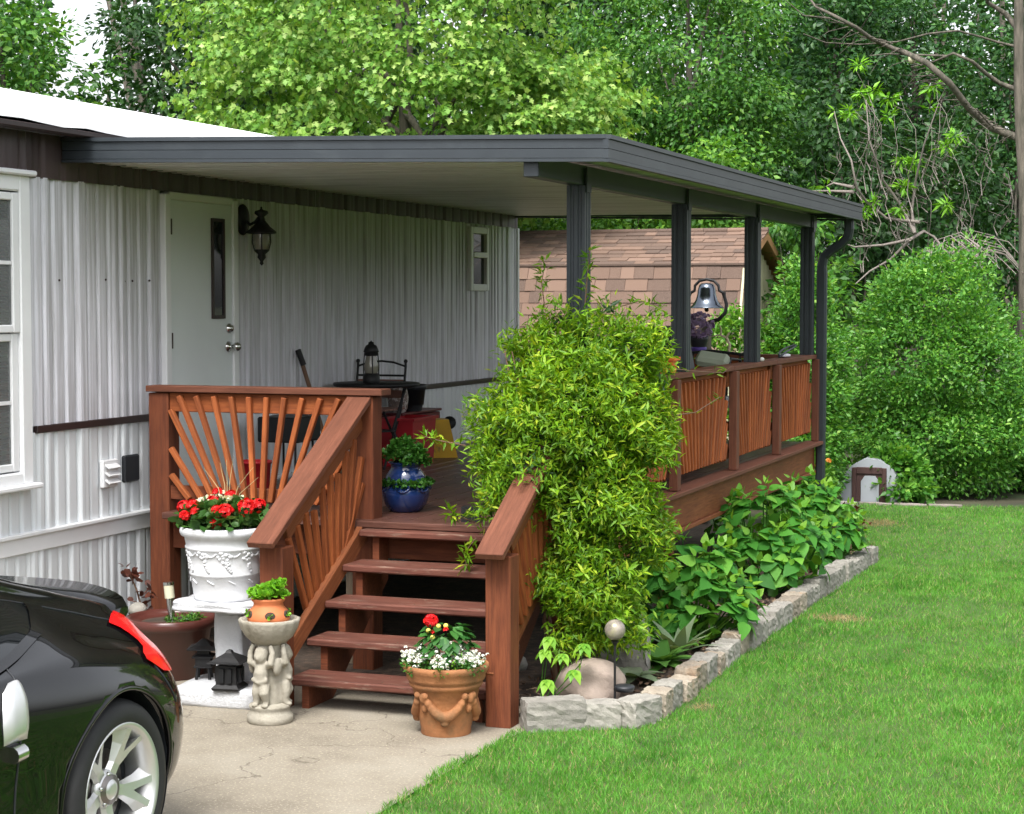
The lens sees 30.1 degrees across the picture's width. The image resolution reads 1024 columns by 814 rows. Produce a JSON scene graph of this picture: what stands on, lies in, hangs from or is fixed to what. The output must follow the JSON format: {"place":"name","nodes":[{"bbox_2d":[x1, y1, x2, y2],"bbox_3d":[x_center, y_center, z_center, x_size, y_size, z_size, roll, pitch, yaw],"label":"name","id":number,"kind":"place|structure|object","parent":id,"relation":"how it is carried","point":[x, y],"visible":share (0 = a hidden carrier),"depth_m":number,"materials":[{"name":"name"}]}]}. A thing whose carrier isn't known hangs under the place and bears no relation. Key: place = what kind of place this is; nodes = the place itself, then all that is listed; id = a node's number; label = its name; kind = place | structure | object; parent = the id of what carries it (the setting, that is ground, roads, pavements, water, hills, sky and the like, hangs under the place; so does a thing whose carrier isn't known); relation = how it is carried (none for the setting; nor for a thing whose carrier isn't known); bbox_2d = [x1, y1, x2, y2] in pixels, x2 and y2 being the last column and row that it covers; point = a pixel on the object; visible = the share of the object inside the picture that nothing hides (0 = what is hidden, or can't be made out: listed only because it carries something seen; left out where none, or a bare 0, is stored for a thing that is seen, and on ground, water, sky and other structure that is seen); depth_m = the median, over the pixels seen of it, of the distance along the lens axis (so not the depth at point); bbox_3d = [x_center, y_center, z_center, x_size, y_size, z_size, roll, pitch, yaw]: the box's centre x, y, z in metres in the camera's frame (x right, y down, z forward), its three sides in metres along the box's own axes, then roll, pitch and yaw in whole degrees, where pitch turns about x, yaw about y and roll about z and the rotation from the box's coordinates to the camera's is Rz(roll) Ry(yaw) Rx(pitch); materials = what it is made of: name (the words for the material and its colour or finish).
{"place":"outdoors","nodes":[
{"label":"outdoors","id":0,"kind":"place"},
{"bbox_2d":[258,414,319,468],"bbox_3d":[-1.508,0.303,12.882,0.300,0.486,0.360,1,3,20],"label":"black stool","id":1,"kind":"object","parent":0,"point":[289,422],"visible":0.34,"depth_m":12.72,"materials":[{"name":"metal"}]},
{"bbox_2d":[162,680,523,813],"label":"driveway","id":2,"kind":"structure","parent":0,"point":[343,751],"depth_m":8.98,"materials":[{"name":"concrete"}]},
{"bbox_2d":[0,575,183,813],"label":"parked car","id":3,"kind":"object","parent":2,"relation":"on","point":[91,716],"visible":1,"depth_m":6.97,"materials":[{"name":"black paint"}]},
{"bbox_2d":[126,609,214,680],"bbox_3d":[-1.952,1.352,10.917,0.524,0.388,0.524,1,3,20],"label":"planter","id":4,"kind":"object","parent":2,"relation":"on","point":[173,641],"visible":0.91,"depth_m":10.74,"materials":[{"name":"ceramic"}]},
{"bbox_2d":[163,581,175,621],"bbox_3d":[-1.952,1.123,10.851,0.074,0.256,0.062,1,3,20],"label":"solar light","id":5,"kind":"object","parent":4,"relation":"in","point":[169,593],"visible":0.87,"depth_m":10.83,"materials":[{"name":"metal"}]},
{"bbox_2d":[172,594,253,709],"bbox_3d":[-1.520,1.301,10.245,0.497,0.569,0.455,1,3,20],"label":"pedestal","id":6,"kind":"object","parent":2,"relation":"on","point":[228,634],"visible":0.48,"depth_m":10.10,"materials":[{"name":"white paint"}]},
{"bbox_2d":[186,638,215,679],"bbox_3d":[-1.675,1.368,10.348,0.166,0.222,0.166,0,3,0],"label":"garden lantern","id":7,"kind":"object","parent":6,"relation":"on","point":[204,654],"visible":0.98,"depth_m":10.31,"materials":[{"name":"metal"}]},
{"bbox_2d":[168,456,268,601],"bbox_3d":[-1.544,0.644,10.174,0.544,0.758,0.533,1,3,20],"label":"flower urn","id":8,"kind":"object","parent":6,"relation":"on","point":[217,529],"visible":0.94,"depth_m":10.03,"materials":[{"name":"white ceramic"}]},
{"bbox_2d":[206,649,247,691],"bbox_3d":[-1.496,1.387,10.081,0.192,0.211,0.192,1,3,12],"label":"garden lantern","id":9,"kind":"object","parent":6,"relation":"on","point":[229,671],"visible":0.97,"depth_m":10.03,"materials":[{"name":"metal"}]},
{"bbox_2d":[0,88,518,615],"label":"mobile home","id":10,"kind":"object","parent":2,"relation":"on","point":[120,288],"visible":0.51,"depth_m":11.99,"materials":[{"name":"white plastic"}]},
{"bbox_2d":[0,167,42,493],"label":"window","id":11,"kind":"structure","parent":10,"relation":"in","point":[16,414],"depth_m":10.45,"materials":[{"name":"white plastic"}]},
{"bbox_2d":[170,200,240,486],"bbox_3d":[-2.001,-0.390,12.414,0.137,1.880,0.824,1,3,20],"label":"door","id":12,"kind":"structure","parent":10,"relation":"in","point":[201,250],"depth_m":12.41,"materials":[{"name":"paint"}]},
{"bbox_2d":[238,204,276,265],"bbox_3d":[-1.722,-1.166,12.868,0.268,0.421,0.206,1,3,20],"label":"wall lantern","id":13,"kind":"object","parent":10,"relation":"attached to","point":[261,229],"depth_m":12.83,"materials":[{"name":"metal"}]},
{"bbox_2d":[467,226,488,290],"bbox_3d":[-0.309,-1.331,17.111,0.065,0.572,0.455,1,3,20],"label":"small window","id":14,"kind":"structure","parent":10,"relation":"in","point":[477,268],"depth_m":17.10,"materials":[{"name":"white plastic"}]},
{"bbox_2d":[238,615,299,725],"bbox_3d":[-1.237,1.343,9.717,0.311,0.538,0.311,1,3,20],"label":"statue stand","id":15,"kind":"object","parent":2,"relation":"on","point":[269,663],"visible":0.99,"depth_m":9.63,"materials":[{"name":"stone"}]},
{"bbox_2d":[244,577,290,621],"bbox_3d":[-1.244,0.987,9.699,0.258,0.252,0.224,1,3,20],"label":"strawberry pot","id":16,"kind":"object","parent":15,"relation":"in","point":[268,598],"visible":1,"depth_m":9.63,"materials":[{"name":"ceramic"}]},
{"bbox_2d":[400,614,488,737],"bbox_3d":[-0.336,1.325,9.452,0.469,0.604,0.470,1,3,20],"label":"terracotta planter","id":17,"kind":"object","parent":2,"relation":"on","point":[445,687],"visible":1,"depth_m":9.35,"materials":[{"name":"ceramic"}]},
{"bbox_2d":[387,388,408,412],"bbox_3d":[-0.898,-0.065,14.973,0.170,0.215,0.170,1,3,20],"label":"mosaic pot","id":18,"kind":"object","parent":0,"point":[393,402],"visible":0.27,"depth_m":14.92,"materials":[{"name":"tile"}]},
{"bbox_2d":[406,653,527,670],"bbox_3d":[-0.263,1.451,11.178,0.719,0.224,0.368,0,3,1],"label":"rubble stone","id":19,"kind":"object","parent":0,"point":[523,665],"visible":0.07,"depth_m":11.02,"materials":[{"name":"stone"}]},
{"bbox_2d":[461,505,480,521],"bbox_3d":[-0.232,0.613,10.908,0.110,0.085,0.100,0,3,5],"label":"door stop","id":20,"kind":"object","parent":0,"point":[464,508],"depth_m":10.86,"materials":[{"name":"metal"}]},
{"bbox_2d":[204,524,757,703],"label":"bare soil","id":21,"kind":"structure","parent":0,"point":[307,657],"depth_m":12.76,"materials":[{"name":"black soil"}]},
{"bbox_2d":[118,563,156,613],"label":"dried rose","id":22,"kind":"object","parent":21,"relation":"on","point":[135,606],"visible":0.88,"depth_m":11.15,"materials":[{"name":"brown plant"}]},
{"bbox_2d":[146,354,822,728],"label":"wooden deck","id":23,"kind":"structure","parent":21,"relation":"on","point":[330,520],"depth_m":11.00,"materials":[{"name":"brown wood"}]},
{"bbox_2d":[243,459,271,487],"bbox_3d":[-1.631,0.465,12.083,0.216,0.250,0.216,1,3,20],"label":"red bucket","id":24,"kind":"object","parent":23,"relation":"on","point":[257,463],"visible":0.3,"depth_m":12.00,"materials":[{"name":"plastic"}]},
{"bbox_2d":[295,349,341,472],"bbox_3d":[-1.349,0.031,13.826,0.188,0.913,0.443,3,4,44],"label":"broom","id":25,"kind":"object","parent":23,"relation":"on","point":[301,359],"visible":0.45,"depth_m":13.73,"materials":[{"name":"plastic"}]},
{"bbox_2d":[333,381,419,437],"bbox_3d":[-1.009,0.147,14.184,0.650,0.660,0.650,1,3,20],"label":"patio table","id":26,"kind":"object","parent":23,"relation":"on","point":[405,385],"visible":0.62,"depth_m":14.00,"materials":[{"name":"metal"}]},
{"bbox_2d":[363,341,379,382],"bbox_3d":[-1.045,-0.338,14.117,0.130,0.315,0.130,1,3,20],"label":"table lantern","id":27,"kind":"object","parent":26,"relation":"on","point":[371,367],"visible":1,"depth_m":14.08,"materials":[{"name":"metal"}]},
{"bbox_2d":[356,359,407,469],"bbox_3d":[-1.071,0.051,14.489,0.432,0.823,0.455,1,3,20],"label":"patio chair","id":28,"kind":"object","parent":23,"relation":"on","point":[396,393],"visible":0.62,"depth_m":14.57,"materials":[{"name":"metal"}]},
{"bbox_2d":[382,433,435,512],"bbox_3d":[-0.632,0.392,11.405,0.337,0.470,0.333,1,3,20],"label":"herb jar","id":29,"kind":"object","parent":23,"relation":"on","point":[407,483],"visible":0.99,"depth_m":11.33,"materials":[{"name":"blue ceramic"}]},
{"bbox_2d":[382,414,438,465],"bbox_3d":[-0.800,0.259,14.689,0.306,0.372,0.496,1,3,20],"label":"red tub","id":30,"kind":"object","parent":23,"relation":"on","point":[411,424],"visible":0.54,"depth_m":14.52,"materials":[{"name":"plastic"}]},
{"bbox_2d":[382,407,441,459],"bbox_3d":[-0.838,0.212,15.298,0.260,0.372,0.820,1,3,20],"label":"red crate","id":31,"kind":"object","parent":23,"relation":"on","point":[430,411],"visible":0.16,"depth_m":15.30,"materials":[{"name":"plastic"}]},
{"bbox_2d":[406,384,426,410],"bbox_3d":[-0.806,-0.076,15.195,0.260,0.212,0.260,1,3,20],"label":"black pot","id":32,"kind":"object","parent":31,"relation":"on","point":[416,395],"visible":0.52,"depth_m":15.11,"materials":[{"name":"plastic"}]},
{"bbox_2d":[434,418,457,457],"bbox_3d":[-0.566,0.250,15.403,0.220,0.310,0.180,-1,3,-15],"label":"yellow bag","id":33,"kind":"object","parent":23,"relation":"on","point":[442,427],"visible":0.57,"depth_m":15.32,"materials":[{"name":"plastic"}]},
{"bbox_2d":[445,416,455,428],"bbox_3d":[-0.526,0.223,16.042,0.110,0.294,0.084,0,3,0],"label":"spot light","id":34,"kind":"object","parent":23,"relation":"on","point":[452,421],"visible":0.41,"depth_m":16.02,"materials":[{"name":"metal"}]},
{"bbox_2d":[61,128,863,519],"bbox_3d":[0.275,-0.237,13.986,3.292,3.100,7.674,1,3,20],"label":"patio cover","id":35,"kind":"object","parent":23,"relation":"on","point":[577,180],"visible":0.92,"depth_m":11.99,"materials":[{"name":"grey metal"}]},
{"bbox_2d":[663,357,680,372],"bbox_3d":[1.027,-0.277,12.574,0.141,0.107,0.146,1,3,20],"label":"orange pot","id":36,"kind":"object","parent":23,"relation":"on","point":[672,360],"visible":0.3,"depth_m":12.52,"materials":[{"name":"ceramic"}]},
{"bbox_2d":[691,311,714,350],"bbox_3d":[1.700,-0.678,17.265,0.284,0.389,0.247,1,3,20],"label":"purple flower pot","id":37,"kind":"object","parent":23,"relation":"on","point":[699,340],"visible":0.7,"depth_m":17.21,"materials":[{"name":"black plastic"}]},
{"bbox_2d":[692,349,743,407],"bbox_3d":[1.540,-0.033,15.469,0.585,0.869,0.666,1,3,20],"label":"lounge chair","id":38,"kind":"object","parent":23,"relation":"on","point":[707,358],"visible":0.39,"depth_m":15.15,"materials":[{"name":"white"}]},
{"bbox_2d":[711,324,730,350],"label":"branch","id":39,"kind":"object","parent":23,"relation":"on","point":[727,340],"visible":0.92,"depth_m":17.20,"materials":[{"name":"wood"}]},
{"bbox_2d":[778,344,796,357],"bbox_3d":[2.352,-0.476,16.245,0.094,0.105,0.650,1,3,20],"label":"hose loop","id":40,"kind":"object","parent":23,"relation":"on","point":[785,354],"visible":1,"depth_m":16.10,"materials":[{"name":"grey metal"}]},
{"bbox_2d":[4,0,1013,298],"label":"sky","id":41,"kind":"structure","parent":0,"point":[84,7],"materials":[{"name":"white"}]},
{"bbox_2d":[203,312,1023,813],"bbox_3d":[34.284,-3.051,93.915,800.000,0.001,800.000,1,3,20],"label":"ground","id":42,"kind":"structure","parent":0,"point":[1013,498],"depth_m":20.74,"materials":[{"name":"brown soil"}]},
{"bbox_2d":[0,0,138,107],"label":"leafy tree","id":43,"kind":"object","parent":42,"relation":"on","point":[9,29],"visible":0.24,"depth_m":29.37,"materials":[{"name":"green plant"}]},
{"bbox_2d":[77,0,325,135],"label":"leafy tree","id":44,"kind":"object","parent":42,"relation":"on","point":[130,30],"visible":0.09,"depth_m":31.15,"materials":[{"name":"green plant"}]},
{"bbox_2d":[232,0,459,135],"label":"dark tree","id":45,"kind":"object","parent":42,"relation":"on","point":[417,46],"visible":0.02,"depth_m":34.09,"materials":[{"name":"green plant"}]},
{"bbox_2d":[155,0,668,229],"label":"maple tree","id":46,"kind":"object","parent":42,"relation":"on","point":[324,86],"visible":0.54,"depth_m":23.23,"materials":[{"name":"green plant"}]},
{"bbox_2d":[0,0,1013,389],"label":"woodland","id":47,"kind":"object","parent":42,"relation":"on","point":[444,22],"visible":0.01,"depth_m":39.29,"materials":[{"name":"green plant"}]},
{"bbox_2d":[106,0,1013,377],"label":"trunks","id":48,"kind":"object","parent":42,"relation":"on","point":[134,68],"visible":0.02,"depth_m":35.11,"materials":[{"name":"brown plant"}]},
{"bbox_2d":[472,0,657,229],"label":"dark tree","id":49,"kind":"object","parent":42,"relation":"on","point":[539,35],"visible":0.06,"depth_m":33.07,"materials":[{"name":"green plant"}]},
{"bbox_2d":[518,129,781,232],"bbox_3d":[1.376,-1.556,26.265,5.009,4.518,2.357,0,3,-1],"label":"young tree","id":50,"kind":"object","parent":42,"relation":"on","point":[638,223],"visible":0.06,"depth_m":25.80,"materials":[{"name":"green plant"}]},
{"bbox_2d":[519,227,785,439],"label":"garden shed","id":51,"kind":"structure","parent":42,"relation":"on","point":[636,263],"depth_m":23.06,"materials":[{"name":"brown"}]},
{"bbox_2d":[541,0,835,229],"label":"leafy tree","id":52,"kind":"object","parent":42,"relation":"on","point":[692,106],"visible":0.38,"depth_m":27.46,"materials":[{"name":"green plant"}]},
{"bbox_2d":[691,278,727,523],"bbox_3d":[1.866,-0.075,18.291,0.335,2.418,0.335,-1,4,-25],"label":"dinner bell","id":53,"kind":"object","parent":42,"relation":"on","point":[706,298],"visible":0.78,"depth_m":18.17,"materials":[{"name":"metal"}]},
{"bbox_2d":[650,0,832,272],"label":"forest tree","id":54,"kind":"object","parent":42,"relation":"on","point":[750,60],"visible":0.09,"depth_m":32.63,"materials":[{"name":"green plant"}]},
{"bbox_2d":[694,298,811,504],"bbox_3d":[2.464,-0.025,20.276,1.784,2.286,1.602,1,3,20],"label":"hedge bush","id":55,"kind":"object","parent":42,"relation":"on","point":[733,323],"visible":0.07,"depth_m":20.17,"materials":[{"name":"green plant"}]},
{"bbox_2d":[764,475,814,502],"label":"flower clump","id":56,"kind":"object","parent":42,"relation":"on","point":[781,492],"visible":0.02,"depth_m":18.42,"materials":[{"name":"green plant"}]},
{"bbox_2d":[737,178,867,345],"bbox_3d":[3.695,-1.040,24.037,1.758,3.715,1.478,1,3,20],"label":"sapling","id":57,"kind":"object","parent":42,"relation":"on","point":[788,237],"visible":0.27,"depth_m":23.76,"materials":[{"name":"green plant"}]},
{"bbox_2d":[764,252,862,500],"bbox_3d":[3.089,-0.308,20.168,1.258,2.801,1.500,1,3,20],"label":"hedge bush","id":58,"kind":"object","parent":42,"relation":"on","point":[837,409],"visible":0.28,"depth_m":20.00,"materials":[{"name":"green plant"}]},
{"bbox_2d":[813,456,843,494],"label":"flower clump","id":59,"kind":"object","parent":42,"relation":"on","point":[828,468],"visible":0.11,"depth_m":18.97,"materials":[{"name":"green plant"}]},
{"bbox_2d":[735,0,926,394],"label":"forest tree","id":60,"kind":"object","parent":42,"relation":"on","point":[819,61],"visible":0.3,"depth_m":30.37,"materials":[{"name":"green plant"}]},
{"bbox_2d":[743,0,949,383],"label":"forest tree","id":61,"kind":"object","parent":42,"relation":"on","point":[873,46],"visible":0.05,"depth_m":33.31,"materials":[{"name":"green plant"}]},
{"bbox_2d":[831,502,871,553],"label":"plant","id":62,"kind":"object","parent":42,"relation":"on","point":[856,507],"visible":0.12,"depth_m":16.01,"materials":[{"name":"green plant"}]},
{"bbox_2d":[841,457,901,502],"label":"dog house","id":63,"kind":"structure","parent":42,"relation":"on","point":[863,475],"depth_m":20.24,"materials":[{"name":"white plastic"}]},
{"bbox_2d":[856,474,881,501],"bbox_3d":[3.804,0.856,20.260,0.270,0.300,0.012,1,3,20],"label":"door frame","id":64,"kind":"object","parent":63,"relation":"in","point":[859,476],"depth_m":20.28,"materials":[{"name":"brown wood"}]},
{"bbox_2d":[747,68,1018,451],"bbox_3d":[5.331,-2.045,27.227,3.989,5.362,2.636,-1,3,-23],"label":"leafy tree","id":65,"kind":"object","parent":42,"relation":"on","point":[873,255],"visible":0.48,"depth_m":26.82,"materials":[{"name":"green plant"}]},
{"bbox_2d":[785,0,1023,349],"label":"bare tree","id":66,"kind":"object","parent":42,"relation":"on","point":[1017,25],"visible":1,"depth_m":22.34,"materials":[{"name":"grey plant"}]},
{"bbox_2d":[868,440,941,504],"bbox_3d":[4.133,0.712,20.387,0.852,0.727,0.913,-1,3,-9],"label":"bush","id":67,"kind":"object","parent":42,"relation":"on","point":[906,460],"visible":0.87,"depth_m":20.21,"materials":[{"name":"green plant"}]},
{"bbox_2d":[819,0,1008,414],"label":"forest tree","id":68,"kind":"object","parent":42,"relation":"on","point":[915,101],"visible":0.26,"depth_m":31.36,"materials":[{"name":"green plant"}]},
{"bbox_2d":[812,53,1022,302],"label":"bare shrub","id":69,"kind":"object","parent":42,"relation":"on","point":[866,93],"visible":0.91,"depth_m":23.52,"materials":[{"name":"green plant"}]},
{"bbox_2d":[839,378,1002,493],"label":"undergrowth","id":70,"kind":"object","parent":42,"relation":"on","point":[848,458],"depth_m":22.64,"materials":[{"name":"green plant"}]},
{"bbox_2d":[827,228,1023,499],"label":"rounded bush","id":71,"kind":"object","parent":42,"relation":"on","point":[950,407],"visible":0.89,"depth_m":20.80,"materials":[{"name":"green plant"}]},
{"bbox_2d":[916,0,1018,363],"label":"forest tree","id":72,"kind":"object","parent":42,"relation":"on","point":[999,106],"visible":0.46,"depth_m":29.58,"materials":[{"name":"green plant"}]},
{"bbox_2d":[997,373,1023,491],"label":"rounded bush","id":73,"kind":"object","parent":42,"relation":"on","point":[1019,474],"visible":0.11,"depth_m":21.50,"materials":[{"name":"green plant"}]},
{"bbox_2d":[644,326,694,457],"bbox_3d":[1.221,-0.084,14.564,0.380,1.070,0.474,1,3,20],"label":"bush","id":74,"kind":"object","parent":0,"point":[692,366],"visible":0.1,"depth_m":14.37,"materials":[{"name":"green plant"}]},
{"bbox_2d":[519,554,850,714],"bbox_3d":[1.485,1.415,12.889,0.700,0.093,6.750,1,3,20],"label":"garden bed","id":75,"kind":"object","parent":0,"point":[667,672],"visible":0.06,"depth_m":11.55,"materials":[{"name":"soil"}]},
{"bbox_2d":[535,636,594,695],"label":"creeper","id":76,"kind":"object","parent":75,"relation":"on","point":[544,684],"visible":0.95,"depth_m":9.78,"materials":[{"name":"green plant"}]},
{"bbox_2d":[415,245,730,684],"bbox_3d":[0.666,0.265,11.682,1.524,2.442,4.056,1,3,20],"label":"climbing vine","id":77,"kind":"object","parent":75,"relation":"on","point":[577,372],"visible":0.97,"depth_m":10.06,"materials":[{"name":"green plant"}]},
{"bbox_2d":[554,658,625,698],"bbox_3d":[0.411,1.474,10.039,0.394,0.308,0.273,1,3,20],"label":"garden rock","id":78,"kind":"object","parent":75,"relation":"on","point":[597,678],"visible":0.56,"depth_m":9.95,"materials":[{"name":"stone"}]},
{"bbox_2d":[605,619,634,698],"bbox_3d":[0.555,1.350,9.798,0.158,0.516,0.108,0,3,-4],"label":"globe stake","id":79,"kind":"object","parent":75,"relation":"on","point":[614,630],"visible":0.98,"depth_m":9.76,"materials":[{"name":"white glass"}]},
{"bbox_2d":[595,614,650,670],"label":"upright slab","id":80,"kind":"structure","parent":75,"relation":"on","point":[624,660],"depth_m":10.77,"materials":[{"name":"stone"}]},
{"bbox_2d":[618,667,662,683],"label":"hosta","id":81,"kind":"object","parent":75,"relation":"on","point":[632,673],"visible":0.62,"depth_m":10.58,"materials":[{"name":"green plant"}]},
{"bbox_2d":[639,639,699,673],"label":"hosta","id":82,"kind":"object","parent":75,"relation":"on","point":[663,654],"visible":0.61,"depth_m":10.96,"materials":[{"name":"green plant"}]},
{"bbox_2d":[650,616,715,654],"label":"hosta","id":83,"kind":"object","parent":75,"relation":"on","point":[681,637],"visible":0.79,"depth_m":11.22,"materials":[{"name":"green plant"}]},
{"bbox_2d":[519,544,872,698],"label":"bark chips","id":84,"kind":"object","parent":75,"relation":"on","point":[548,677],"visible":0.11,"depth_m":10.73,"materials":[{"name":"brown wood"}]},
{"bbox_2d":[625,522,769,645],"bbox_3d":[1.111,1.098,11.783,0.940,0.778,0.862,1,3,20],"label":"hydrangea","id":85,"kind":"object","parent":75,"relation":"on","point":[699,579],"visible":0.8,"depth_m":11.59,"materials":[{"name":"green plant"}]},
{"bbox_2d":[698,475,831,596],"bbox_3d":[1.853,0.916,13.843,0.955,0.884,1.060,1,3,20],"label":"hydrangea","id":86,"kind":"object","parent":75,"relation":"on","point":[779,563],"visible":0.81,"depth_m":13.58,"materials":[{"name":"green plant"}]},
{"bbox_2d":[757,464,870,567],"bbox_3d":[2.418,0.881,15.236,0.940,0.848,0.886,3,4,45],"label":"hydrangea","id":87,"kind":"object","parent":75,"relation":"on","point":[845,534],"visible":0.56,"depth_m":15.01,"materials":[{"name":"green plant"}]},
{"bbox_2d":[368,501,1023,813],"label":"lawn","id":88,"kind":"structure","parent":0,"point":[802,714],"depth_m":9.68,"materials":[{"name":"plant"}]},
{"bbox_2d":[520,546,878,732],"bbox_3d":[1.715,1.388,12.476,0.606,0.176,6.846,1,4,25],"label":"stone edging","id":89,"kind":"object","parent":88,"relation":"on","point":[690,677],"visible":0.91,"depth_m":10.30,"materials":[{"name":"stone"}]},
{"bbox_2d":[839,501,857,512],"bbox_3d":[3.323,1.028,19.153,0.275,0.146,0.355,1,3,20],"label":"edging","id":90,"kind":"object","parent":88,"relation":"on","point":[842,502],"visible":0.13,"depth_m":19.17,"materials":[{"name":"stone"}]},
{"bbox_2d":[859,502,962,507],"bbox_3d":[4.186,1.033,19.989,1.072,0.052,0.085,1,3,15],"label":"back edging","id":91,"kind":"object","parent":88,"relation":"on","point":[915,504],"visible":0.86,"depth_m":19.96,"materials":[{"name":"grey stone"}]}
]}

